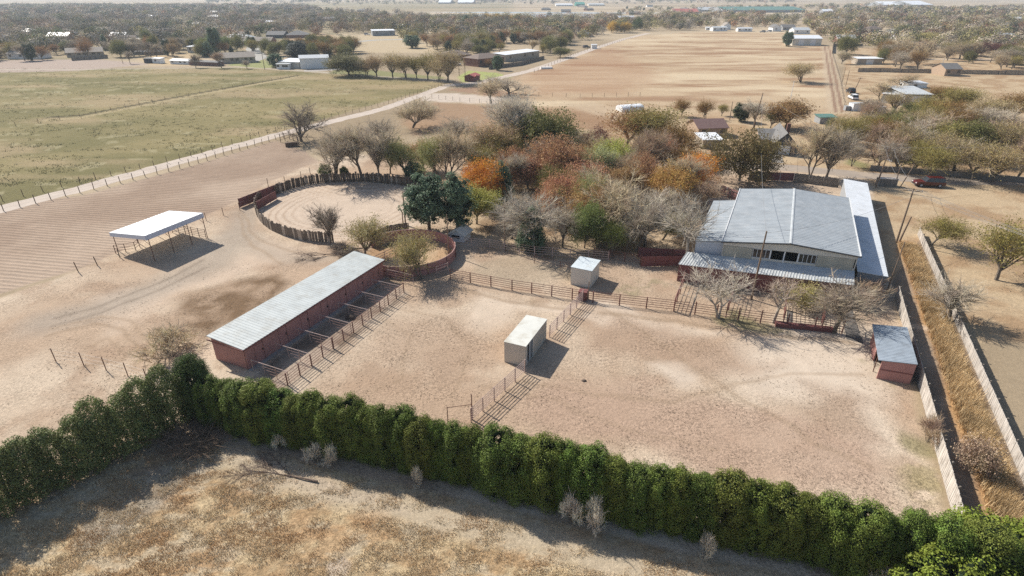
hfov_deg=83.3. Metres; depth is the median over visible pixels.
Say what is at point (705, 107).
leafy tree
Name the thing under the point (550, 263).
pipe fence
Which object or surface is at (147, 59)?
shed
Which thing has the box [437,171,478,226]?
pine tree
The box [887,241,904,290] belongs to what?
utility pole
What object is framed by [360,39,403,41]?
road
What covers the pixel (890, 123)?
wood tree
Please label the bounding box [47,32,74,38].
town house
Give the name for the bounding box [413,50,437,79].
roadside tree
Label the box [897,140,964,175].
wood tree
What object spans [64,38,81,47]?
town tree
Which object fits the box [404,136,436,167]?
leafy tree
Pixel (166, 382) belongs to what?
hedge cedar
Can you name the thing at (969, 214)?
power line
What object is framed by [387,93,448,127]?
bare tree
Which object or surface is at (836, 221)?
power line
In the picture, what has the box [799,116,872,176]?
bare tree
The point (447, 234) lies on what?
utility pole
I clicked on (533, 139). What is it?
grove tree
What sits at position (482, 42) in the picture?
town tree
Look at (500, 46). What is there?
town tree
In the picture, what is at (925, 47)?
town tree
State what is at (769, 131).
house
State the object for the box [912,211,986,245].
leafy tree
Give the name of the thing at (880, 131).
wood tree
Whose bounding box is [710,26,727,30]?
mobile home
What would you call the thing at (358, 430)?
hedge juniper
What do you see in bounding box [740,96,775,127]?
bare tree
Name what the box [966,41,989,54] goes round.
town tree
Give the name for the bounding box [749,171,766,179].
board fence
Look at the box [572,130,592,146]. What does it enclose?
grove tree
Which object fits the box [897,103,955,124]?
wood tree
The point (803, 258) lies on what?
window
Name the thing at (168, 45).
town tree
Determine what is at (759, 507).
hedge juniper
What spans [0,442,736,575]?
dry weeds
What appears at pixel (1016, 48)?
town tree
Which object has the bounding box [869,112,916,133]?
wood tree
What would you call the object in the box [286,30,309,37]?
house
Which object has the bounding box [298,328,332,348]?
run divider
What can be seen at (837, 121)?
wood tree
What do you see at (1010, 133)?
wood tree
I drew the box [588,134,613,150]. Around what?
grove tree
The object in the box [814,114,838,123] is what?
shed
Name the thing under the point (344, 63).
leafy tree
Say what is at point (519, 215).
bare tree
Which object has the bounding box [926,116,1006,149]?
wood tree
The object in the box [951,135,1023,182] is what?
wood tree
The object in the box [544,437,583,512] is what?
hedge juniper
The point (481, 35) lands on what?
town tree
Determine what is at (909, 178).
road
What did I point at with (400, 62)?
roadside tree
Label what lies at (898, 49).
town tree
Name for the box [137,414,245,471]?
brush pile
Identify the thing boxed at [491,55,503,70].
town tree
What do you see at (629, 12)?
town house
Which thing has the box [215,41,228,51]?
town tree
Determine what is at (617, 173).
grove tree
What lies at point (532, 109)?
bare tree
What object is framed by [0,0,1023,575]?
ground
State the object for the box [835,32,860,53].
town tree
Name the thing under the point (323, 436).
hedge juniper
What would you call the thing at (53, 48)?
town tree
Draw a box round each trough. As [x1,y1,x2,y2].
[285,141,297,146]
[775,321,833,332]
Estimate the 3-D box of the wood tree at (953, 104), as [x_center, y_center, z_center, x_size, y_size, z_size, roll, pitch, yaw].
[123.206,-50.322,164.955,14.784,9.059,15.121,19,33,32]
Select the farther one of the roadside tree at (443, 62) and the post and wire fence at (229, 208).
the roadside tree at (443, 62)
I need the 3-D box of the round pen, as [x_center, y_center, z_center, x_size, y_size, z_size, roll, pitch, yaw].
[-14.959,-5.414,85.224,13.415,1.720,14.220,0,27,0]
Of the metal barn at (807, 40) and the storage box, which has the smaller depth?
the storage box
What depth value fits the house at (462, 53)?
330.46 m
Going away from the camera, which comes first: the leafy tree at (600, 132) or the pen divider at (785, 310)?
the pen divider at (785, 310)
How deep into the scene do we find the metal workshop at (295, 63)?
295.58 m
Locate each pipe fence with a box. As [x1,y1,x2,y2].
[275,283,403,389]
[449,269,674,308]
[453,237,608,260]
[470,359,525,422]
[534,255,570,267]
[549,290,583,336]
[593,248,641,264]
[673,299,845,333]
[675,271,685,303]
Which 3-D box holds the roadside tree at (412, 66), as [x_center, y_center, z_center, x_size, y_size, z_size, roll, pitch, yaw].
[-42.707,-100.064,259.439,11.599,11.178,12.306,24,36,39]
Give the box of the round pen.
[371,229,455,276]
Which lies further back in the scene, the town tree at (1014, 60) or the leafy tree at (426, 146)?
the town tree at (1014, 60)
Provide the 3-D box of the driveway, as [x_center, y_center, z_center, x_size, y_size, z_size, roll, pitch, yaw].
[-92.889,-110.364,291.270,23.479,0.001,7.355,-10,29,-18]
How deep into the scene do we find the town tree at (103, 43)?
371.87 m
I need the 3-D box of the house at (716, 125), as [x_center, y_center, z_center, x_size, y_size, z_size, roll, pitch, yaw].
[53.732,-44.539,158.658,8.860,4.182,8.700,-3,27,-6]
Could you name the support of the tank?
on the ground at (634, 348)
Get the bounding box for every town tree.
[0,40,20,53]
[11,43,30,60]
[21,42,36,60]
[33,44,50,58]
[46,43,59,53]
[57,42,67,53]
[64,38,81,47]
[73,38,95,55]
[74,35,96,46]
[100,34,108,50]
[100,41,109,48]
[107,39,128,56]
[123,41,136,55]
[123,51,132,63]
[124,40,140,56]
[126,36,138,42]
[130,42,143,55]
[137,27,151,42]
[138,41,153,56]
[145,33,157,45]
[149,42,166,56]
[160,39,169,55]
[164,43,180,56]
[165,35,182,47]
[166,42,179,56]
[188,55,204,66]
[191,37,211,56]
[201,41,214,56]
[205,27,220,52]
[209,51,224,67]
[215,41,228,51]
[220,36,229,45]
[228,33,243,50]
[241,60,249,67]
[245,36,255,50]
[245,38,259,50]
[258,37,273,53]
[265,39,285,53]
[265,53,283,67]
[266,44,279,54]
[280,40,287,51]
[283,40,308,57]
[304,31,319,41]
[305,42,318,54]
[314,40,332,53]
[315,40,337,53]
[317,36,331,43]
[326,36,336,44]
[332,39,347,47]
[336,43,351,56]
[343,37,354,51]
[345,36,367,52]
[402,35,420,47]
[408,30,416,35]
[419,31,431,45]
[429,36,443,47]
[443,33,454,42]
[444,41,451,50]
[452,39,461,49]
[460,39,474,52]
[469,36,479,52]
[472,44,487,53]
[474,30,490,39]
[480,40,487,52]
[483,44,493,52]
[484,36,497,52]
[484,58,492,65]
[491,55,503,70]
[495,41,505,51]
[496,28,510,42]
[497,31,504,41]
[509,33,517,43]
[513,28,520,42]
[520,31,527,41]
[524,31,533,43]
[527,39,540,48]
[534,31,548,39]
[539,43,547,51]
[540,35,560,52]
[545,30,556,34]
[551,45,573,57]
[557,30,572,42]
[557,35,569,47]
[558,30,569,41]
[631,16,643,29]
[782,30,794,45]
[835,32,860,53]
[835,51,858,63]
[872,38,894,52]
[876,47,892,63]
[879,44,899,58]
[887,47,909,66]
[888,46,908,65]
[890,34,921,52]
[891,50,914,67]
[901,39,919,49]
[904,48,932,68]
[907,34,944,63]
[913,31,947,41]
[914,39,933,53]
[940,40,958,57]
[940,45,956,57]
[941,42,962,60]
[954,42,967,58]
[955,40,970,57]
[957,46,971,58]
[963,50,980,61]
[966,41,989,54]
[977,40,991,56]
[986,42,1003,54]
[987,48,1005,58]
[992,52,1012,68]
[994,41,1023,51]
[994,47,1023,66]
[997,42,1020,63]
[1006,43,1023,64]
[1007,54,1023,68]
[1012,49,1022,66]
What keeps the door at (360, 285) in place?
in the stable
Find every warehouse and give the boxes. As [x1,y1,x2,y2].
[370,29,394,35]
[438,0,452,3]
[458,0,475,3]
[494,49,539,61]
[555,4,572,5]
[574,2,584,5]
[587,3,604,5]
[865,1,898,5]
[892,1,932,6]
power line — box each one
[761,97,765,225]
[767,196,910,232]
[906,189,1022,235]
[912,190,1023,234]
[918,190,1021,231]
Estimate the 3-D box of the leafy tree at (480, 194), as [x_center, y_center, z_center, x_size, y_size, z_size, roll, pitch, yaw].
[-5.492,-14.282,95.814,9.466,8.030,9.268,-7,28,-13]
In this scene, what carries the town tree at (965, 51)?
on the ground at (634, 348)
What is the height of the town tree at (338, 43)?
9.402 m
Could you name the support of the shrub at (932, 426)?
on the ground at (634, 348)
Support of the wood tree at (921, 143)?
on the ground at (634, 348)
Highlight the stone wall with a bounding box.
[870,165,1023,182]
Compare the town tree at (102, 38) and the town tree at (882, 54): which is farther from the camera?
the town tree at (102, 38)
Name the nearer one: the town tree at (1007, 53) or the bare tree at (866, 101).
the bare tree at (866, 101)
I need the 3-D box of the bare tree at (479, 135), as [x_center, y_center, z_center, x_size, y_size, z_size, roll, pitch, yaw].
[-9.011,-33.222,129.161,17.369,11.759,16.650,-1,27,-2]
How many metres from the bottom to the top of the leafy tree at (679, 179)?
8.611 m
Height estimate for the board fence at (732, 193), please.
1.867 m
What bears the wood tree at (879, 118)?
on the ground at (634, 348)
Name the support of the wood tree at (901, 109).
on the ground at (634, 348)
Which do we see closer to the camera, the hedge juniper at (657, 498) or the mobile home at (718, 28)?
the hedge juniper at (657, 498)
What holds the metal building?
on the ground at (634, 348)
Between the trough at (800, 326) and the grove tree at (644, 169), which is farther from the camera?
the grove tree at (644, 169)
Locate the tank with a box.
[843,105,850,110]
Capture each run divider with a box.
[251,360,289,381]
[275,343,309,361]
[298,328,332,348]
[319,315,351,333]
[338,302,368,317]
[355,290,384,304]
[372,279,399,294]
[387,269,413,283]
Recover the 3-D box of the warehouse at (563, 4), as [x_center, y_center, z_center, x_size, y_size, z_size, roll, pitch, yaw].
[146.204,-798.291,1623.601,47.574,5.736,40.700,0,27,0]
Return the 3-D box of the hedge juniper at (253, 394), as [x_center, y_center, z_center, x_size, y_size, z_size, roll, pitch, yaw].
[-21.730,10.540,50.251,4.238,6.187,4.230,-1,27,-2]
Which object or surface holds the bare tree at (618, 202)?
on the ground at (634, 348)
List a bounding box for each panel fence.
[238,185,273,206]
[255,191,276,208]
[637,247,690,257]
[641,256,683,266]
[766,172,794,180]
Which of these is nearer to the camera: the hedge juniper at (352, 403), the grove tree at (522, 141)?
the hedge juniper at (352, 403)
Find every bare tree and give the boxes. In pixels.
[277,99,331,145]
[304,124,368,178]
[304,202,344,244]
[326,120,368,173]
[335,210,398,254]
[351,119,408,173]
[355,114,398,138]
[380,137,403,173]
[382,223,445,279]
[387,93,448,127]
[414,123,487,181]
[430,114,482,141]
[451,119,501,163]
[459,141,499,170]
[464,119,528,161]
[472,77,504,103]
[478,85,541,135]
[482,71,535,94]
[482,185,576,247]
[493,187,531,243]
[520,101,540,119]
[545,196,582,247]
[582,165,662,235]
[612,180,674,246]
[618,181,676,251]
[620,123,683,162]
[642,183,694,220]
[653,189,733,253]
[672,256,759,318]
[680,177,727,208]
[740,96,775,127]
[756,275,808,323]
[777,61,820,81]
[782,122,858,174]
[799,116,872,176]
[801,265,894,335]
[855,96,889,111]
[861,81,901,100]
[883,74,921,85]
[914,268,997,320]
[948,428,1010,482]
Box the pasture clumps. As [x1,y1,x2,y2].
[0,68,434,186]
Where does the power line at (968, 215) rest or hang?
attached to the utility pole at (903, 220)
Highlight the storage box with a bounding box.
[849,102,861,110]
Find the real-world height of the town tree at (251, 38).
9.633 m
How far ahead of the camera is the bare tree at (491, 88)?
198.51 m
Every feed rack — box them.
[113,239,139,252]
[172,226,206,237]
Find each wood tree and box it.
[825,115,856,134]
[828,111,865,131]
[832,111,876,146]
[845,144,873,165]
[855,101,883,118]
[856,109,877,120]
[856,109,899,139]
[856,112,913,151]
[856,121,906,155]
[859,130,918,166]
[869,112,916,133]
[872,119,935,158]
[876,103,899,116]
[876,135,927,167]
[886,104,927,117]
[893,120,940,155]
[896,112,949,138]
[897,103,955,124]
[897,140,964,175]
[902,136,951,167]
[911,89,952,107]
[914,110,968,144]
[916,99,958,117]
[919,126,978,167]
[924,117,986,145]
[925,98,974,110]
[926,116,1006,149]
[926,134,986,170]
[935,102,988,126]
[937,82,995,108]
[949,134,1011,179]
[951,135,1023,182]
[955,105,1023,126]
[965,93,1023,116]
[976,115,1023,152]
[990,115,1023,128]
[991,89,1023,119]
[1003,136,1023,175]
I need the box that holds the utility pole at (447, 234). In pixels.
[446,214,448,253]
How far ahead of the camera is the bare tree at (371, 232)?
83.50 m
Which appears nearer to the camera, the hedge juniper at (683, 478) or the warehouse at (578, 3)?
the hedge juniper at (683, 478)
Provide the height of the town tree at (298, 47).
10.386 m
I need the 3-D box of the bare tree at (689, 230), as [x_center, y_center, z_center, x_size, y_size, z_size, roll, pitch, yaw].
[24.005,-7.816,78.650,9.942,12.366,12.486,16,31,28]
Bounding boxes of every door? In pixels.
[254,341,265,362]
[278,325,288,346]
[300,312,309,331]
[304,60,312,68]
[316,59,324,68]
[320,300,329,317]
[339,287,347,305]
[357,276,363,294]
[373,267,379,283]
[528,340,531,359]
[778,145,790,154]
[798,39,804,45]
[810,39,815,45]
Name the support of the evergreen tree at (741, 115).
on the ground at (634, 348)
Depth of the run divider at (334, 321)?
66.78 m
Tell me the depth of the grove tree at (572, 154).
113.35 m
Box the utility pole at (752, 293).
[750,231,766,299]
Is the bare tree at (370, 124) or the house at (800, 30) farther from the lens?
the house at (800, 30)
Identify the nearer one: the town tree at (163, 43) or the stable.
the stable
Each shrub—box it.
[127,317,208,374]
[270,434,288,449]
[302,441,324,464]
[317,163,332,179]
[321,444,337,467]
[326,240,354,256]
[339,165,348,173]
[402,162,425,180]
[410,466,423,487]
[558,486,585,524]
[583,492,609,539]
[698,529,717,561]
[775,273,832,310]
[845,274,898,306]
[867,560,896,575]
[917,411,951,449]
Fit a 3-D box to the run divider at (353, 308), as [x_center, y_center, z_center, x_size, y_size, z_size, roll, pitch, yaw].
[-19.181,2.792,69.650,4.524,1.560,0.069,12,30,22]
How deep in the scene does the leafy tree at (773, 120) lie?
164.70 m
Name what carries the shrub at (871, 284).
on the ground at (634, 348)
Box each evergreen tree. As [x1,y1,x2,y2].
[489,160,514,203]
[514,205,548,253]
[731,102,750,121]
[888,540,982,575]
[918,528,1022,575]
[943,502,1023,543]
[979,540,1023,575]
[1002,516,1023,537]
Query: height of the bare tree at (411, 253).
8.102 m
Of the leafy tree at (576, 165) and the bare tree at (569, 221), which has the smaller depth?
the bare tree at (569, 221)
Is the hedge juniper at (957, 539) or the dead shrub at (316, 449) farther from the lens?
the dead shrub at (316, 449)
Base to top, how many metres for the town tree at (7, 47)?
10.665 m
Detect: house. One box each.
[5,49,51,58]
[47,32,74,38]
[64,47,103,57]
[130,47,143,54]
[143,49,164,55]
[186,45,200,52]
[218,51,255,63]
[241,37,276,44]
[266,31,287,37]
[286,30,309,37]
[436,50,471,59]
[462,53,503,66]
[626,11,640,14]
[686,118,729,136]
[721,22,731,29]
[754,128,774,143]
[768,24,781,30]
[771,123,797,154]
[780,24,795,29]
[789,27,809,33]
[819,9,831,12]
[832,35,855,40]
[864,26,881,31]
[930,63,962,75]
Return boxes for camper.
[151,57,164,63]
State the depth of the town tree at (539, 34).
434.45 m
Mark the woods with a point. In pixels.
(968, 22)
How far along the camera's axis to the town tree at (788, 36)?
412.34 m
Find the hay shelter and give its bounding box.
[109,211,207,261]
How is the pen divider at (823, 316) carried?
on the ground at (634, 348)
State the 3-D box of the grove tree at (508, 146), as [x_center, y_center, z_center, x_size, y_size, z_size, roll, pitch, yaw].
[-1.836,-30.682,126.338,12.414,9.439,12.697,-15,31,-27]
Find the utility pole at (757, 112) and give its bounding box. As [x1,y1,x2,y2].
[752,93,762,130]
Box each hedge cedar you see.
[0,435,64,506]
[0,446,42,517]
[22,424,84,493]
[53,412,117,481]
[70,395,129,464]
[102,391,160,454]
[118,375,176,444]
[142,363,195,433]
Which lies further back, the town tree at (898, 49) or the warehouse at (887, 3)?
the warehouse at (887, 3)
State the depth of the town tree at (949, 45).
339.07 m
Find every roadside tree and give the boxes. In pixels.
[352,54,373,74]
[354,53,382,76]
[377,50,402,77]
[390,51,413,77]
[403,53,421,78]
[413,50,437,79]
[416,44,469,82]
[423,57,442,79]
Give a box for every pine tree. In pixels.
[396,172,450,229]
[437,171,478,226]
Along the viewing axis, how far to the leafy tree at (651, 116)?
136.76 m
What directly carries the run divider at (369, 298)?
on the ground at (634, 348)
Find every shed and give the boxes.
[143,57,153,62]
[188,60,223,65]
[463,72,479,81]
[570,256,600,287]
[616,104,643,111]
[694,132,724,148]
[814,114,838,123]
[851,57,883,63]
[870,324,917,383]
[900,80,927,87]
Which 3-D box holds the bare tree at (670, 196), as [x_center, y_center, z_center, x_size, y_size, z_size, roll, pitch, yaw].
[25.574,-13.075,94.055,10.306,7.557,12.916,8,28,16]
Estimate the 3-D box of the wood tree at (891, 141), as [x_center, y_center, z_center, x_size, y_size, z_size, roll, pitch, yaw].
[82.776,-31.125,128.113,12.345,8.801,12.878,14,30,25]
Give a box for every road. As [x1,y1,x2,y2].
[0,86,446,212]
[246,46,265,61]
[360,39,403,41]
[444,33,649,85]
[659,158,1023,184]
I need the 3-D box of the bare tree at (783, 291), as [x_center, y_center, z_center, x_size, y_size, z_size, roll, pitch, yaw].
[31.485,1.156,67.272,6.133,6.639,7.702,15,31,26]
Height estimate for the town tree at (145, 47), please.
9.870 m
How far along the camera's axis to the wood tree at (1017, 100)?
173.90 m
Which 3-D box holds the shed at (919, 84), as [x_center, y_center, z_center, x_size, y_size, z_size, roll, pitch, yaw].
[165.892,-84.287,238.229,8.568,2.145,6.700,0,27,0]
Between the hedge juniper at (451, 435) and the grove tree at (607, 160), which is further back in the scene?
the grove tree at (607, 160)
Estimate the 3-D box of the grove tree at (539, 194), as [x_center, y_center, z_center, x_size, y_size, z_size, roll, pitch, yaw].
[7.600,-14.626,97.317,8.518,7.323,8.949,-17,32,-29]
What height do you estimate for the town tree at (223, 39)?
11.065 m
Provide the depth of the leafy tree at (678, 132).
129.00 m
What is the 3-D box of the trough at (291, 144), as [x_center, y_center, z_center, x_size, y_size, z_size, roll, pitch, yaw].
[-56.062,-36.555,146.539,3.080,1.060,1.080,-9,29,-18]
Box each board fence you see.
[71,55,107,60]
[381,223,408,231]
[489,56,544,69]
[720,185,738,199]
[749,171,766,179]
[793,173,839,187]
[858,68,1023,74]
[895,286,964,514]
[917,228,1023,483]
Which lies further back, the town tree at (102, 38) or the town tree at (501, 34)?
the town tree at (501, 34)
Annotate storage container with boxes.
[504,315,546,365]
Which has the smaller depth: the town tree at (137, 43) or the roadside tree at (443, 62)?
the roadside tree at (443, 62)
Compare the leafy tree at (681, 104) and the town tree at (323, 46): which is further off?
the town tree at (323, 46)
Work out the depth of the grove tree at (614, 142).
121.96 m
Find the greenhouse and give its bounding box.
[708,6,804,12]
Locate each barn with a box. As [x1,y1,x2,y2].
[675,9,698,13]
[696,7,711,11]
[785,35,822,45]
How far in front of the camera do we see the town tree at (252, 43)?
371.95 m
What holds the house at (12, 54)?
on the ground at (634, 348)
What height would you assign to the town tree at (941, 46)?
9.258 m
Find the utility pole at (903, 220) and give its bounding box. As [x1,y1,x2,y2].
[896,188,922,242]
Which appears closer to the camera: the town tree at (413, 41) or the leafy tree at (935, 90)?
the leafy tree at (935, 90)
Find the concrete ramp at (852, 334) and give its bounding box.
[843,307,862,342]
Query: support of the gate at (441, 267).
on the ground at (634, 348)
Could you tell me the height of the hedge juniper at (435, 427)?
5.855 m
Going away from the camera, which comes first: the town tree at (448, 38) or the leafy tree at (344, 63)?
the leafy tree at (344, 63)
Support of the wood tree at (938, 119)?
on the ground at (634, 348)
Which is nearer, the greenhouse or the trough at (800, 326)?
the trough at (800, 326)
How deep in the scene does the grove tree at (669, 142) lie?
123.44 m
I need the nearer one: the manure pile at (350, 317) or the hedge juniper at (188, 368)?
the hedge juniper at (188, 368)
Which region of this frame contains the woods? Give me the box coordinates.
[0,0,1023,53]
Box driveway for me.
[304,68,341,71]
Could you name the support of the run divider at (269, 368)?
on the ground at (634, 348)
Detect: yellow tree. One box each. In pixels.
[606,20,618,32]
[618,21,632,32]
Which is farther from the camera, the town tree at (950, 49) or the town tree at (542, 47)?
the town tree at (542, 47)
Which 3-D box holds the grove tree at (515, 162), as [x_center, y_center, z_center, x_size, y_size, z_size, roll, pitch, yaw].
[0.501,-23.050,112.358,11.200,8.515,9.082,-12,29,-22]
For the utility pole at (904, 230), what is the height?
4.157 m
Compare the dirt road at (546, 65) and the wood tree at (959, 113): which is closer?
the wood tree at (959, 113)
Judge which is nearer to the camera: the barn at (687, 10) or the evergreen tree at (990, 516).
the evergreen tree at (990, 516)
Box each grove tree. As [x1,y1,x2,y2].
[481,126,526,157]
[489,142,528,167]
[492,152,537,183]
[510,132,535,153]
[523,129,556,159]
[525,138,553,157]
[529,154,564,188]
[531,180,576,210]
[539,167,585,198]
[555,165,585,181]
[557,174,619,236]
[566,145,591,166]
[570,143,595,154]
[572,125,604,147]
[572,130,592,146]
[576,158,639,211]
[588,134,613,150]
[593,128,629,152]
[593,153,620,169]
[593,154,624,172]
[602,160,647,195]
[611,148,649,178]
[620,147,668,187]
[655,133,681,169]
[661,151,715,177]
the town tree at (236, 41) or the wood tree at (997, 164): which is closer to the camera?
the wood tree at (997, 164)
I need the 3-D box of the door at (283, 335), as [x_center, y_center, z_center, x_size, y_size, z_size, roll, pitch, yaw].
[-25.221,5.357,63.630,0.085,2.300,1.170,12,29,21]
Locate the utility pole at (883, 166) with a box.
[875,147,895,187]
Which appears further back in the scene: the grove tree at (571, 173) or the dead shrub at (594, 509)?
the grove tree at (571, 173)
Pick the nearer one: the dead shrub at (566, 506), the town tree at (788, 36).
the dead shrub at (566, 506)
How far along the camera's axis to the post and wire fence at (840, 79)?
254.54 m
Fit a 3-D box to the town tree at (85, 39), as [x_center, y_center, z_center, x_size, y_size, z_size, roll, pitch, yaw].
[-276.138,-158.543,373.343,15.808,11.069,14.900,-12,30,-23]
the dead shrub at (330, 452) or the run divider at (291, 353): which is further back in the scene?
the run divider at (291, 353)
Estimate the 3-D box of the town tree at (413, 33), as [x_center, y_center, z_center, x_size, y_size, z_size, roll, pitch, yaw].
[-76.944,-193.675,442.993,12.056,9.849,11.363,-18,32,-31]
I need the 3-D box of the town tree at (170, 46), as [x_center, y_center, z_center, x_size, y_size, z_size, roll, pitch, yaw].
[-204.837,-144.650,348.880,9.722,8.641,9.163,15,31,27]
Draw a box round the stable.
[206,251,387,370]
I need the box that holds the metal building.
[677,179,887,300]
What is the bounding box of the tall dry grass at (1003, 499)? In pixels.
[897,240,1023,524]
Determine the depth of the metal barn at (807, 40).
421.84 m
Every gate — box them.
[374,246,394,258]
[436,262,447,275]
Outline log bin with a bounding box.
[875,177,898,186]
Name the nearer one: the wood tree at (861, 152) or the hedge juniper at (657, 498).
the hedge juniper at (657, 498)
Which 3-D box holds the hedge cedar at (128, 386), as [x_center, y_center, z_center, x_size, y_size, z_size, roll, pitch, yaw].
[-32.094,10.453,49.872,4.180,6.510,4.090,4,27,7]
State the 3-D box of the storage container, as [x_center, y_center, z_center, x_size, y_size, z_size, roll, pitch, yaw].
[1.530,5.652,62.740,2.504,2.530,6.225,12,29,21]
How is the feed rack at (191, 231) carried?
on the ground at (634, 348)
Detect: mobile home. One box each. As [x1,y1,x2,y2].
[169,58,188,64]
[276,63,291,68]
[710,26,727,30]
[736,27,752,31]
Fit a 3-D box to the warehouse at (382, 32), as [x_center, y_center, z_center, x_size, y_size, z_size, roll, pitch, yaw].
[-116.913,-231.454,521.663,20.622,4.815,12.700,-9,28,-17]
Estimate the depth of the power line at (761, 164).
105.27 m
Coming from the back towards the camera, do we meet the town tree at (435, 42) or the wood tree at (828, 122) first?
the town tree at (435, 42)
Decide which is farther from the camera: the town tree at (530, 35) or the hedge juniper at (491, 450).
the town tree at (530, 35)
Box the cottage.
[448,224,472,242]
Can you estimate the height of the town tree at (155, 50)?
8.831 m
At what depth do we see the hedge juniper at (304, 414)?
47.85 m
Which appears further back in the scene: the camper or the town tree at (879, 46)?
the town tree at (879, 46)
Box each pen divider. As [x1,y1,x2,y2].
[725,280,736,317]
[783,293,787,320]
[821,292,826,326]
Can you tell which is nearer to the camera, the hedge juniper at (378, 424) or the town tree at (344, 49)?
the hedge juniper at (378, 424)
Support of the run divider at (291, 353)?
on the ground at (634, 348)
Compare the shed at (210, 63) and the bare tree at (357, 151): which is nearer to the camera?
the bare tree at (357, 151)
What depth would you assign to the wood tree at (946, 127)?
132.71 m
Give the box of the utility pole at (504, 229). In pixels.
[504,206,505,250]
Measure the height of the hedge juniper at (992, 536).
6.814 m
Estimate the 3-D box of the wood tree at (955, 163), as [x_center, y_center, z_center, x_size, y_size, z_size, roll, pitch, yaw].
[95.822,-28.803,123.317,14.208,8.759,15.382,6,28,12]
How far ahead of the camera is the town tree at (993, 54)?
312.45 m
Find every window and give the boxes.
[752,248,770,258]
[798,253,816,263]
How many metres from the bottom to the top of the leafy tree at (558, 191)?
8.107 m
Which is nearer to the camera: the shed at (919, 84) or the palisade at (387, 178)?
the palisade at (387, 178)
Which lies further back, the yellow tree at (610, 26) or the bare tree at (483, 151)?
the yellow tree at (610, 26)
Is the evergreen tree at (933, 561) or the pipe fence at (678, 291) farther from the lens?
the pipe fence at (678, 291)
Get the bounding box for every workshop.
[278,58,300,68]
[298,54,328,68]
[882,90,900,103]
[887,86,933,104]
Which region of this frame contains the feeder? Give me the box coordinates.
[578,288,587,300]
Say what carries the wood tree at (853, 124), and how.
on the ground at (634, 348)
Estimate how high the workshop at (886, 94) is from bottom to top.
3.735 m
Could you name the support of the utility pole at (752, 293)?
on the ground at (634, 348)
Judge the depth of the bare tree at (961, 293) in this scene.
67.25 m
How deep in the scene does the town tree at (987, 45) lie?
344.35 m
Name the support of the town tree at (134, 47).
on the ground at (634, 348)
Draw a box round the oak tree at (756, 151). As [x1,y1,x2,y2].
[695,123,796,186]
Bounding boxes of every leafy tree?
[321,50,364,74]
[376,131,420,173]
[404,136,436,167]
[406,129,458,182]
[459,155,507,194]
[467,178,502,223]
[492,154,543,188]
[503,102,585,150]
[517,131,607,184]
[532,157,572,188]
[540,183,574,224]
[556,153,612,182]
[565,193,611,248]
[570,164,611,208]
[573,141,624,169]
[581,123,610,144]
[589,134,641,164]
[589,211,618,242]
[595,102,675,146]
[597,218,638,257]
[613,101,692,139]
[640,158,702,205]
[650,114,709,154]
[656,140,700,167]
[659,206,693,239]
[664,97,694,115]
[674,150,725,195]
[694,98,716,118]
[715,102,730,115]
[757,94,819,127]
[765,110,786,127]
[879,89,919,108]
[900,101,923,110]
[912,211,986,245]
[926,83,964,99]
[961,212,1023,280]
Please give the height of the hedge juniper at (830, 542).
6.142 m
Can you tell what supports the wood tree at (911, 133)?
on the ground at (634, 348)
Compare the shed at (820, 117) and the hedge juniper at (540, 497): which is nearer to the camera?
the hedge juniper at (540, 497)
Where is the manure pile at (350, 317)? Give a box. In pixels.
[345,315,355,320]
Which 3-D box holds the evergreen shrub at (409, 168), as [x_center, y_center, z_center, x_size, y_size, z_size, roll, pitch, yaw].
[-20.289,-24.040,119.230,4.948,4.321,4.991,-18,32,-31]
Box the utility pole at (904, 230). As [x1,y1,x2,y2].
[898,217,911,241]
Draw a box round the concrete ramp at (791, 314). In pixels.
[786,310,792,321]
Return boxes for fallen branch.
[213,448,317,485]
[290,249,329,262]
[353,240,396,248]
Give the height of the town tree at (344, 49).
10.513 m
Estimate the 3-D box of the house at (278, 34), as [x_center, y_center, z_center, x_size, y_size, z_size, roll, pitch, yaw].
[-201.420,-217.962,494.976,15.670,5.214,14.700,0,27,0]
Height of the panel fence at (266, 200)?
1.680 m
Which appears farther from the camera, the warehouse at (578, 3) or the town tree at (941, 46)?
the warehouse at (578, 3)
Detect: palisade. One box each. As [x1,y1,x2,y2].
[253,192,333,242]
[274,171,411,193]
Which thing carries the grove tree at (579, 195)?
on the ground at (634, 348)
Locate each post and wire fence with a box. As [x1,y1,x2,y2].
[0,83,441,200]
[0,130,292,210]
[14,76,297,125]
[50,348,145,375]
[73,249,119,271]
[204,198,249,220]
[534,40,619,72]
[832,50,846,111]
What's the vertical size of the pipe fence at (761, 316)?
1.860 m
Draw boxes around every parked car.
[846,87,855,93]
[848,94,858,99]
[911,176,946,187]
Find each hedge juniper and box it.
[169,353,212,423]
[191,373,225,430]
[208,377,235,432]
[217,376,262,439]
[237,377,281,446]
[260,386,295,447]
[278,392,311,451]
[294,387,328,451]
[308,393,348,459]
[330,391,366,461]
[349,403,380,464]
[364,402,399,471]
[384,401,419,474]
[402,411,437,480]
[424,418,453,481]
[435,418,471,488]
[456,423,482,488]
[470,420,520,501]
[496,431,542,507]
[519,430,565,514]
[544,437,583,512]
[567,440,613,524]
[595,452,633,527]
[612,458,658,538]
[641,460,679,535]
[656,462,698,541]
[676,471,722,542]
[698,465,757,551]
[730,477,781,557]
[753,480,808,562]
[780,490,824,563]
[801,489,861,575]
[832,496,894,575]
[864,512,910,575]
[894,506,936,574]
[916,510,978,571]
[957,514,1023,575]
[1000,533,1023,575]
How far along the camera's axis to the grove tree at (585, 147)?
122.11 m
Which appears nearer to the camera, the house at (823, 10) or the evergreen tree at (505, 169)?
the evergreen tree at (505, 169)

